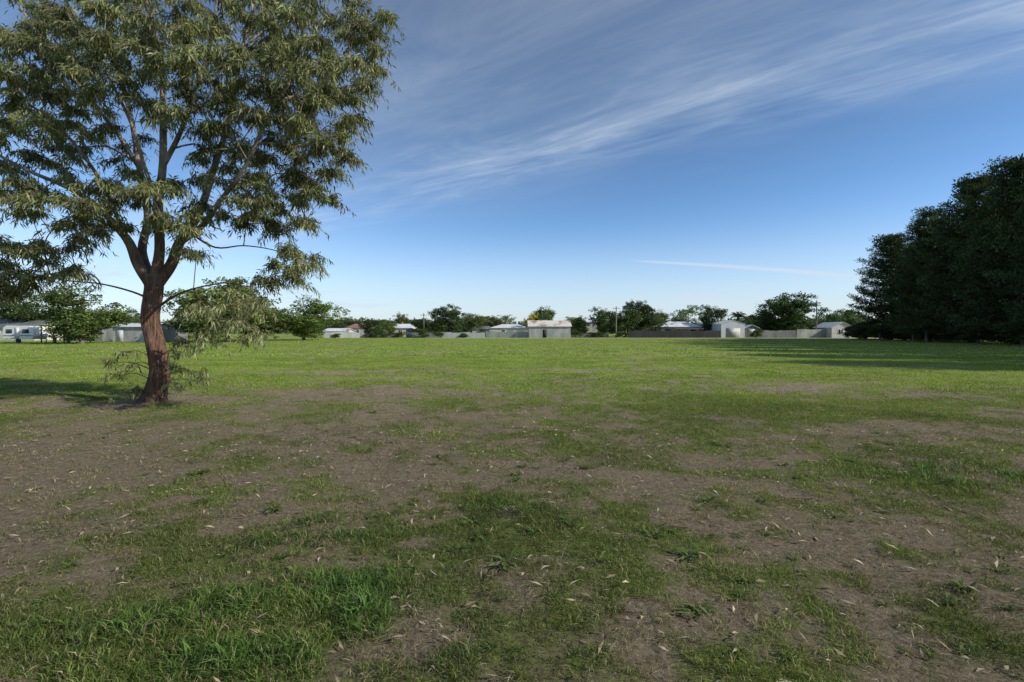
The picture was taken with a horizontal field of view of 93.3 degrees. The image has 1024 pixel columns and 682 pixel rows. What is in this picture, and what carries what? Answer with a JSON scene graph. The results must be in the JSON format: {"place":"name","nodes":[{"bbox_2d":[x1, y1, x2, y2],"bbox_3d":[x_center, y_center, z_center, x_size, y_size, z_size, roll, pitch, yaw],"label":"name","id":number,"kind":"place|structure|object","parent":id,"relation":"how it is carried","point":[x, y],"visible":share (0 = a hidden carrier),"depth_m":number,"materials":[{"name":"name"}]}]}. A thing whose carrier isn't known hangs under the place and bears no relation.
{"place":"outdoors","nodes":[
{"label":"outdoors","id":0,"kind":"place"},
{"bbox_2d":[323,328,354,336],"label":"house","id":1,"kind":"structure","parent":0,"point":[340,330],"depth_m":130.05,"materials":[{"name":"white metal"}]},
{"bbox_2d":[394,322,416,336],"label":"house","id":2,"kind":"structure","parent":0,"point":[402,327],"depth_m":138.02,"materials":[{"name":"metal"}]},
{"bbox_2d":[490,322,527,331],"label":"house","id":3,"kind":"structure","parent":0,"point":[509,327],"depth_m":133.97,"materials":[{"name":"metal"}]},
{"bbox_2d":[0,332,1023,681],"bbox_3d":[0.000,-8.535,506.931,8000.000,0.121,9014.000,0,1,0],"label":"ground","id":4,"kind":"structure","parent":0,"point":[398,472],"depth_m":4.51,"materials":[{"name":"soil"}]},
{"bbox_2d":[0,300,41,323],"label":"tree","id":5,"kind":"object","parent":4,"relation":"on","point":[18,315],"visible":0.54,"depth_m":86.22,"materials":[{"name":"green plant"}]},
{"bbox_2d":[3,326,47,342],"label":"caravan","id":6,"kind":"object","parent":4,"relation":"on","point":[18,333],"visible":0.98,"depth_m":66.99,"materials":[{"name":"paint"}]},
{"bbox_2d":[0,319,62,340],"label":"house","id":7,"kind":"structure","parent":4,"relation":"on","point":[6,322],"depth_m":85.68,"materials":[{"name":"white metal"}]},
{"bbox_2d":[39,325,90,342],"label":"carport","id":8,"kind":"object","parent":4,"relation":"on","point":[54,340],"visible":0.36,"depth_m":65.96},
{"bbox_2d":[0,282,138,343],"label":"tree","id":9,"kind":"object","parent":4,"relation":"on","point":[82,321],"visible":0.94,"depth_m":61.51,"materials":[{"name":"green plant"}]},
{"bbox_2d":[65,328,112,340],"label":"garden shed","id":10,"kind":"structure","parent":4,"relation":"on","point":[107,335],"depth_m":78.59,"materials":[{"name":"metal"}]},
{"bbox_2d":[121,313,140,322],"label":"tree","id":11,"kind":"object","parent":4,"relation":"on","point":[136,315],"visible":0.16,"depth_m":94.03,"materials":[{"name":"green plant"}]},
{"bbox_2d":[113,323,176,341],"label":"house","id":12,"kind":"structure","parent":4,"relation":"on","point":[131,332],"depth_m":74.00,"materials":[{"name":"paint"}]},
{"bbox_2d":[116,329,122,341],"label":"door","id":13,"kind":"structure","parent":12,"relation":"in","point":[119,332],"depth_m":73.95,"materials":[{"name":"metal"}]},
{"bbox_2d":[164,315,194,338],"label":"tree","id":14,"kind":"object","parent":4,"relation":"on","point":[169,322],"visible":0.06,"depth_m":98.12,"materials":[{"name":"green plant"}]},
{"bbox_2d":[175,332,187,340],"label":"fence","id":15,"kind":"object","parent":4,"relation":"on","point":[178,334],"visible":0.22,"depth_m":84.69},
{"bbox_2d":[160,289,218,340],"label":"tree","id":16,"kind":"object","parent":4,"relation":"on","point":[180,309],"visible":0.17,"depth_m":75.91,"materials":[{"name":"green plant"}]},
{"bbox_2d":[188,467,213,475],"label":"weed plant","id":17,"kind":"object","parent":4,"relation":"on","point":[195,472],"visible":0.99,"depth_m":5.42,"materials":[{"name":"green plant"}]},
{"bbox_2d":[0,0,406,403],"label":"gum tree","id":18,"kind":"object","parent":4,"relation":"on","point":[280,54],"visible":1,"depth_m":9.91,"materials":[{"name":"green plant"}]},
{"bbox_2d":[192,496,216,506],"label":"weed plant","id":19,"kind":"object","parent":4,"relation":"on","point":[205,500],"visible":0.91,"depth_m":4.54,"materials":[{"name":"green plant"}]},
{"bbox_2d":[172,275,282,341],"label":"tree","id":20,"kind":"object","parent":4,"relation":"on","point":[198,324],"visible":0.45,"depth_m":69.01,"materials":[{"name":"green plant"}]},
{"bbox_2d":[234,306,293,340],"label":"tree","id":21,"kind":"object","parent":4,"relation":"on","point":[271,325],"visible":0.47,"depth_m":82.57,"materials":[{"name":"green plant"}]},
{"bbox_2d":[265,502,284,513],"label":"weed plant","id":22,"kind":"object","parent":4,"relation":"on","point":[272,510],"visible":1,"depth_m":4.25,"materials":[{"name":"green plant"}]},
{"bbox_2d":[273,550,290,561],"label":"weed plant","id":23,"kind":"object","parent":4,"relation":"on","point":[280,555],"visible":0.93,"depth_m":3.32,"materials":[{"name":"green plant"}]},
{"bbox_2d":[275,294,349,339],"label":"tree","id":24,"kind":"object","parent":4,"relation":"on","point":[306,323],"visible":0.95,"depth_m":86.37,"materials":[{"name":"green plant"}]},
{"bbox_2d":[325,319,348,328],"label":"tree","id":25,"kind":"object","parent":4,"relation":"on","point":[337,324],"visible":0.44,"depth_m":139.00,"materials":[{"name":"green plant"}]},
{"bbox_2d":[325,332,359,337],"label":"fence","id":26,"kind":"object","parent":4,"relation":"on","point":[347,335],"visible":0.82,"depth_m":119.16,"materials":[{"name":"concrete"}]},
{"bbox_2d":[343,320,362,325],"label":"tree","id":27,"kind":"object","parent":4,"relation":"on","point":[349,323],"visible":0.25,"depth_m":146.87,"materials":[{"name":"green plant"}]},
{"bbox_2d":[344,323,365,336],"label":"house","id":28,"kind":"structure","parent":4,"relation":"on","point":[358,329],"depth_m":140.00,"materials":[{"name":"ceramic"}]},
{"bbox_2d":[356,317,382,332],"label":"tree","id":29,"kind":"object","parent":4,"relation":"on","point":[368,327],"visible":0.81,"depth_m":127.17,"materials":[{"name":"green plant"}]},
{"bbox_2d":[372,330,387,337],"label":"shrub","id":30,"kind":"object","parent":4,"relation":"on","point":[379,332],"visible":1,"depth_m":118.11,"materials":[{"name":"green plant"}]},
{"bbox_2d":[364,333,397,337],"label":"fence","id":31,"kind":"object","parent":4,"relation":"on","point":[367,334],"visible":0.51,"depth_m":121.46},
{"bbox_2d":[371,322,398,336],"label":"tree","id":32,"kind":"object","parent":4,"relation":"on","point":[389,328],"visible":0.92,"depth_m":121.55,"materials":[{"name":"green plant"}]},
{"bbox_2d":[389,332,406,337],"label":"shrub","id":33,"kind":"object","parent":4,"relation":"on","point":[398,334],"visible":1,"depth_m":119.59,"materials":[{"name":"green plant"}]},
{"bbox_2d":[393,313,410,325],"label":"tree","id":34,"kind":"object","parent":4,"relation":"on","point":[399,319],"visible":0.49,"depth_m":148.93,"materials":[{"name":"green plant"}]},
{"bbox_2d":[399,561,421,573],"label":"weed plant","id":35,"kind":"object","parent":4,"relation":"on","point":[409,564],"visible":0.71,"depth_m":3.22,"materials":[{"name":"green plant"}]},
{"bbox_2d":[411,328,433,337],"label":"shrub","id":36,"kind":"object","parent":4,"relation":"on","point":[422,331],"visible":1,"depth_m":119.35,"materials":[{"name":"green plant"}]},
{"bbox_2d":[411,318,434,331],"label":"tree","id":37,"kind":"object","parent":4,"relation":"on","point":[419,323],"visible":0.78,"depth_m":126.92,"materials":[{"name":"green plant"}]},
{"bbox_2d":[407,332,441,337],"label":"fence","id":38,"kind":"object","parent":4,"relation":"on","point":[413,335],"visible":0.63,"depth_m":122.34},
{"bbox_2d":[427,303,470,332],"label":"tree","id":39,"kind":"object","parent":4,"relation":"on","point":[444,322],"visible":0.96,"depth_m":126.78,"materials":[{"name":"green plant"}]},
{"bbox_2d":[442,542,469,554],"bbox_3d":[-0.397,1.500,3.498,0.205,0.032,0.194,0,1,22],"label":"weed plant","id":40,"kind":"object","parent":4,"relation":"on","point":[463,547],"visible":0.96,"depth_m":3.50,"materials":[{"name":"green plant"}]},
{"bbox_2d":[160,317,752,333],"bbox_3d":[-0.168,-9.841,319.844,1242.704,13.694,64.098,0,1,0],"label":"distant wood","id":41,"kind":"object","parent":4,"relation":"on","point":[429,320],"depth_m":306.84,"materials":[{"name":"green plant"}]},
{"bbox_2d":[442,332,484,337],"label":"fence","id":42,"kind":"object","parent":4,"relation":"on","point":[456,335],"visible":0.88,"depth_m":121.00,"materials":[{"name":"concrete"}]},
{"bbox_2d":[460,313,490,332],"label":"tree","id":43,"kind":"object","parent":4,"relation":"on","point":[473,322],"visible":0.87,"depth_m":136.54,"materials":[{"name":"green plant"}]},
{"bbox_2d":[465,326,489,336],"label":"house","id":44,"kind":"structure","parent":4,"relation":"on","point":[476,330],"depth_m":135.98,"materials":[{"name":"brick"}]},
{"bbox_2d":[476,316,498,327],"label":"tree","id":45,"kind":"object","parent":4,"relation":"on","point":[493,324],"visible":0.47,"depth_m":149.36,"materials":[{"name":"green plant"}]},
{"bbox_2d":[481,640,497,653],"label":"weed plant","id":46,"kind":"object","parent":4,"relation":"on","point":[488,649],"visible":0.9,"depth_m":2.41,"materials":[{"name":"green plant"}]},
{"bbox_2d":[491,314,515,325],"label":"tree","id":47,"kind":"object","parent":4,"relation":"on","point":[506,317],"visible":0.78,"depth_m":149.30,"materials":[{"name":"green plant"}]},
{"bbox_2d":[486,331,528,337],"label":"fence","id":48,"kind":"object","parent":4,"relation":"on","point":[505,334],"visible":1,"depth_m":121.50,"materials":[{"name":"metal"}]},
{"bbox_2d":[489,550,527,570],"bbox_3d":[-0.034,1.473,3.268,0.258,0.049,0.273,1,1,24],"label":"weed plant","id":49,"kind":"object","parent":4,"relation":"on","point":[506,555],"visible":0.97,"depth_m":3.28,"materials":[{"name":"green plant"}]},
{"bbox_2d":[0,360,1023,681],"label":"straw","id":50,"kind":"object","parent":4,"relation":"on","point":[524,514],"visible":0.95,"depth_m":4.37,"materials":[{"name":"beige plant"}]},
{"bbox_2d":[0,379,1023,681],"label":"leaf litter","id":51,"kind":"object","parent":4,"relation":"on","point":[518,501],"visible":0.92,"depth_m":4.34,"materials":[{"name":"plant"}]},
{"bbox_2d":[524,311,537,328],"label":"tree","id":52,"kind":"object","parent":4,"relation":"on","point":[530,318],"visible":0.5,"depth_m":133.40,"materials":[{"name":"yellow plant"}]},
{"bbox_2d":[520,525,543,535],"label":"weed plant","id":53,"kind":"object","parent":4,"relation":"on","point":[534,530],"visible":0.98,"depth_m":3.75,"materials":[{"name":"green plant"}]},
{"bbox_2d":[530,306,556,319],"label":"tree","id":54,"kind":"object","parent":4,"relation":"on","point":[542,315],"visible":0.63,"depth_m":139.50,"materials":[{"name":"green plant"}]},
{"bbox_2d":[527,320,571,337],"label":"iron shed","id":55,"kind":"structure","parent":4,"relation":"on","point":[549,328],"depth_m":119.99,"materials":[{"name":"metal"}]},
{"bbox_2d":[557,515,579,525],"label":"weed plant","id":56,"kind":"object","parent":4,"relation":"on","point":[568,520],"visible":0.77,"depth_m":3.97,"materials":[{"name":"green plant"}]},
{"bbox_2d":[571,330,582,337],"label":"shrub","id":57,"kind":"object","parent":4,"relation":"on","point":[575,332],"visible":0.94,"depth_m":121.19,"materials":[{"name":"green plant"}]},
{"bbox_2d":[571,315,589,333],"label":"tree","id":58,"kind":"object","parent":4,"relation":"on","point":[578,322],"visible":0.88,"depth_m":138.89,"materials":[{"name":"green plant"}]},
{"bbox_2d":[572,333,608,337],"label":"fence","id":59,"kind":"object","parent":4,"relation":"on","point":[587,336],"visible":0.67,"depth_m":124.00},
{"bbox_2d":[587,332,605,337],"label":"shrub","id":60,"kind":"object","parent":4,"relation":"on","point":[593,334],"visible":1,"depth_m":121.65,"materials":[{"name":"green plant"}]},
{"bbox_2d":[592,551,612,565],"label":"weed plant","id":61,"kind":"object","parent":4,"relation":"on","point":[602,554],"visible":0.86,"depth_m":3.31,"materials":[{"name":"green plant"}]},
{"bbox_2d":[588,307,617,333],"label":"tree","id":62,"kind":"object","parent":4,"relation":"on","point":[600,314],"visible":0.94,"depth_m":127.22,"materials":[{"name":"green plant"}]},
{"bbox_2d":[608,603,625,613],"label":"weed plant","id":63,"kind":"object","parent":4,"relation":"on","point":[622,608],"visible":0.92,"depth_m":2.74,"materials":[{"name":"green plant"}]},
{"bbox_2d":[607,308,643,335],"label":"tree","id":64,"kind":"object","parent":4,"relation":"on","point":[631,320],"visible":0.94,"depth_m":124.76,"materials":[{"name":"green plant"}]},
{"bbox_2d":[619,299,654,331],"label":"tree","id":65,"kind":"object","parent":4,"relation":"on","point":[632,304],"visible":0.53,"depth_m":138.56,"materials":[{"name":"green plant"}]},
{"bbox_2d":[641,526,664,540],"bbox_3d":[1.085,1.481,3.738,0.251,0.044,0.177,1,2,44],"label":"weed plant","id":66,"kind":"object","parent":4,"relation":"on","point":[656,535],"visible":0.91,"depth_m":3.73,"materials":[{"name":"green plant"}]},
{"bbox_2d":[642,309,674,330],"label":"tree","id":67,"kind":"object","parent":4,"relation":"on","point":[660,318],"visible":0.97,"depth_m":132.46,"materials":[{"name":"green plant"}]},
{"bbox_2d":[659,518,689,528],"bbox_3d":[1.297,1.474,3.856,0.226,0.042,0.130,-1,1,-35],"label":"fallen stick","id":68,"kind":"object","parent":4,"relation":"on","point":[670,525],"visible":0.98,"depth_m":3.85,"materials":[{"name":"brown plant"}]},
{"bbox_2d":[628,330,720,337],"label":"fence","id":69,"kind":"object","parent":4,"relation":"on","point":[675,334],"visible":1,"depth_m":119.99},
{"bbox_2d":[669,315,689,322],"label":"tree","id":70,"kind":"object","parent":4,"relation":"on","point":[679,319],"visible":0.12,"depth_m":168.43,"materials":[{"name":"green plant"}]},
{"bbox_2d":[653,319,706,330],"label":"farm house","id":71,"kind":"structure","parent":4,"relation":"on","point":[685,325],"depth_m":129.97,"materials":[{"name":"metal"}]},
{"bbox_2d":[668,545,701,562],"bbox_3d":[1.202,1.478,3.390,0.239,0.051,0.234,1,1,33],"label":"weed plant","id":72,"kind":"object","parent":4,"relation":"on","point":[687,553],"visible":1,"depth_m":3.38,"materials":[{"name":"green plant"}]},
{"bbox_2d":[667,304,703,321],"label":"tree","id":73,"kind":"object","parent":4,"relation":"on","point":[683,312],"visible":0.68,"depth_m":177.71,"materials":[{"name":"green plant"}]},
{"bbox_2d":[676,600,719,618],"bbox_3d":[1.034,1.500,2.699,0.251,0.044,0.177,-1,1,-34],"label":"weed plant","id":74,"kind":"object","parent":4,"relation":"on","point":[698,609],"visible":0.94,"depth_m":2.71,"materials":[{"name":"green plant"}]},
{"bbox_2d":[700,492,720,502],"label":"weed plant","id":75,"kind":"object","parent":4,"relation":"on","point":[708,498],"visible":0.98,"depth_m":4.55,"materials":[{"name":"green plant"}]},
{"bbox_2d":[697,304,727,330],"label":"tree","id":76,"kind":"object","parent":4,"relation":"on","point":[710,315],"visible":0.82,"depth_m":129.15,"materials":[{"name":"green plant"}]},
{"bbox_2d":[709,320,744,337],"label":"garden shed","id":77,"kind":"structure","parent":4,"relation":"on","point":[731,329],"depth_m":121.96,"materials":[{"name":"metal"}]},
{"bbox_2d":[726,328,739,337],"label":"door","id":78,"kind":"structure","parent":77,"relation":"in","point":[730,332],"depth_m":121.94,"materials":[{"name":"metal"}]},
{"bbox_2d":[728,311,749,321],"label":"palm tree","id":79,"kind":"object","parent":4,"relation":"on","point":[738,315],"visible":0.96,"depth_m":139.11,"materials":[{"name":"green plant"}]},
{"bbox_2d":[739,314,759,325],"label":"tree","id":80,"kind":"object","parent":4,"relation":"on","point":[745,322],"visible":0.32,"depth_m":169.05,"materials":[{"name":"green plant"}]},
{"bbox_2d":[749,328,762,337],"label":"shrub","id":81,"kind":"object","parent":4,"relation":"on","point":[756,332],"visible":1,"depth_m":117.73,"materials":[{"name":"green plant"}]},
{"bbox_2d":[755,308,786,330],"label":"tree","id":82,"kind":"object","parent":4,"relation":"on","point":[764,317],"visible":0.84,"depth_m":126.93,"materials":[{"name":"green plant"}]},
{"bbox_2d":[759,330,796,337],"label":"fence","id":83,"kind":"object","parent":4,"relation":"on","point":[780,334],"visible":0.84,"depth_m":118.99,"materials":[{"name":"concrete"}]},
{"bbox_2d":[774,649,799,661],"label":"weed plant","id":84,"kind":"object","parent":4,"relation":"on","point":[786,656],"visible":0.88,"depth_m":2.33,"materials":[{"name":"green plant"}]},
{"bbox_2d":[745,291,830,334],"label":"tree","id":85,"kind":"object","parent":4,"relation":"on","point":[791,314],"visible":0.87,"depth_m":124.56,"materials":[{"name":"green plant"}]},
{"bbox_2d":[772,492,814,500],"bbox_3d":[2.670,1.488,4.636,0.452,0.042,0.148,0,1,-6],"label":"fallen stick","id":86,"kind":"object","parent":4,"relation":"on","point":[793,497],"visible":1,"depth_m":4.58,"materials":[{"name":"wood"}]},
{"bbox_2d":[797,329,825,337],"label":"fence","id":87,"kind":"object","parent":4,"relation":"on","point":[806,333],"visible":0.92,"depth_m":119.99,"materials":[{"name":"metal"}]},
{"bbox_2d":[808,314,836,324],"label":"tree","id":88,"kind":"object","parent":4,"relation":"on","point":[818,320],"visible":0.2,"depth_m":151.96,"materials":[{"name":"green plant"}]},
{"bbox_2d":[813,322,851,337],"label":"cottage","id":89,"kind":"structure","parent":4,"relation":"on","point":[833,329],"depth_m":118.01,"materials":[{"name":"white paint"}]},
{"bbox_2d":[820,308,864,325],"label":"tree","id":90,"kind":"object","parent":4,"relation":"on","point":[839,317],"visible":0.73,"depth_m":134.12,"materials":[{"name":"green plant"}]},
{"bbox_2d":[841,322,869,338],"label":"shrub","id":91,"kind":"object","parent":4,"relation":"on","point":[847,333],"visible":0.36,"depth_m":95.94,"materials":[{"name":"green plant"}]},
{"bbox_2d":[847,329,878,339],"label":"shrub","id":92,"kind":"object","parent":4,"relation":"on","point":[863,336],"visible":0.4,"depth_m":90.02,"materials":[{"name":"green plant"}]},
{"bbox_2d":[851,324,903,340],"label":"shrub","id":93,"kind":"object","parent":4,"relation":"on","point":[882,330],"visible":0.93,"depth_m":83.42,"materials":[{"name":"green plant"}]},
{"bbox_2d":[845,231,920,339],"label":"pine tree","id":94,"kind":"object","parent":4,"relation":"on","point":[878,310],"visible":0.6,"depth_m":91.72,"materials":[{"name":"green plant"}]},
{"bbox_2d":[886,317,941,341],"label":"shrub","id":95,"kind":"object","parent":4,"relation":"on","point":[900,322],"visible":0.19,"depth_m":75.69,"materials":[{"name":"green plant"}]},
{"bbox_2d":[878,201,967,340],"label":"pine tree","id":96,"kind":"object","parent":4,"relation":"on","point":[910,290],"visible":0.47,"depth_m":79.47,"materials":[{"name":"green plant"}]},
{"bbox_2d":[894,319,956,341],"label":"shrub","id":97,"kind":"object","parent":4,"relation":"on","point":[928,327],"visible":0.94,"depth_m":69.22,"materials":[{"name":"green plant"}]},
{"bbox_2d":[916,641,938,655],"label":"weed plant","id":98,"kind":"object","parent":4,"relation":"on","point":[927,647],"visible":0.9,"depth_m":2.44,"materials":[{"name":"green plant"}]},
{"bbox_2d":[937,593,961,606],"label":"weed plant","id":99,"kind":"object","parent":4,"relation":"on","point":[947,600],"visible":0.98,"depth_m":2.84,"materials":[{"name":"green plant"}]},
{"bbox_2d":[945,578,980,593],"bbox_3d":[2.767,1.502,2.971,0.200,0.058,0.170,0,1,-16],"label":"weed plant","id":100,"kind":"object","parent":4,"relation":"on","point":[958,583],"visible":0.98,"depth_m":2.98,"materials":[{"name":"green plant"}]},
{"bbox_2d":[914,170,1013,341],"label":"pine tree","id":101,"kind":"object","parent":4,"relation":"on","point":[954,238],"visible":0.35,"depth_m":69.77,"materials":[{"name":"green plant"}]},
{"bbox_2d":[952,641,986,661],"bbox_3d":[2.276,1.545,2.407,0.123,0.028,0.146,1,1,36],"label":"weed plant","id":102,"kind":"object","parent":4,"relation":"on","point":[966,651],"visible":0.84,"depth_m":2.42,"materials":[{"name":"green plant"}]},
{"bbox_2d":[946,320,1010,343],"bbox_3d":[58.116,-1.002,60.090,5.918,3.112,6.541,0,1,-10],"label":"shrub","id":103,"kind":"object","parent":4,"relation":"on","point":[979,329],"visible":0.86,"depth_m":59.67,"materials":[{"name":"green plant"}]},
{"bbox_2d":[940,153,1023,343],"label":"pine tree","id":104,"kind":"object","parent":4,"relation":"on","point":[991,291],"visible":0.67,"depth_m":61.49,"materials":[{"name":"green plant"}]},
{"bbox_2d":[981,183,1023,344],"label":"pine tree","id":105,"kind":"object","parent":4,"relation":"on","point":[1018,231],"visible":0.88,"depth_m":55.99,"materials":[{"name":"green plant"}]},
{"bbox_2d":[0,338,1023,681],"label":"grass","id":106,"kind":"structure","parent":0,"point":[366,600],"depth_m":3.88,"materials":[{"name":"plant"}]},
{"bbox_2d":[0,0,1023,323],"label":"sky","id":107,"kind":"structure","parent":0,"point":[570,157],"materials":[{"name":"blue"}]},
{"bbox_2d":[582,320,596,333],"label":"house","id":108,"kind":"structure","parent":0,"point":[592,327],"depth_m":139.96,"materials":[{"name":"white"}]},
{"bbox_2d":[745,325,758,337],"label":"garage","id":109,"kind":"structure","parent":0,"point":[749,328],"depth_m":123.96,"materials":[{"name":"metal"}]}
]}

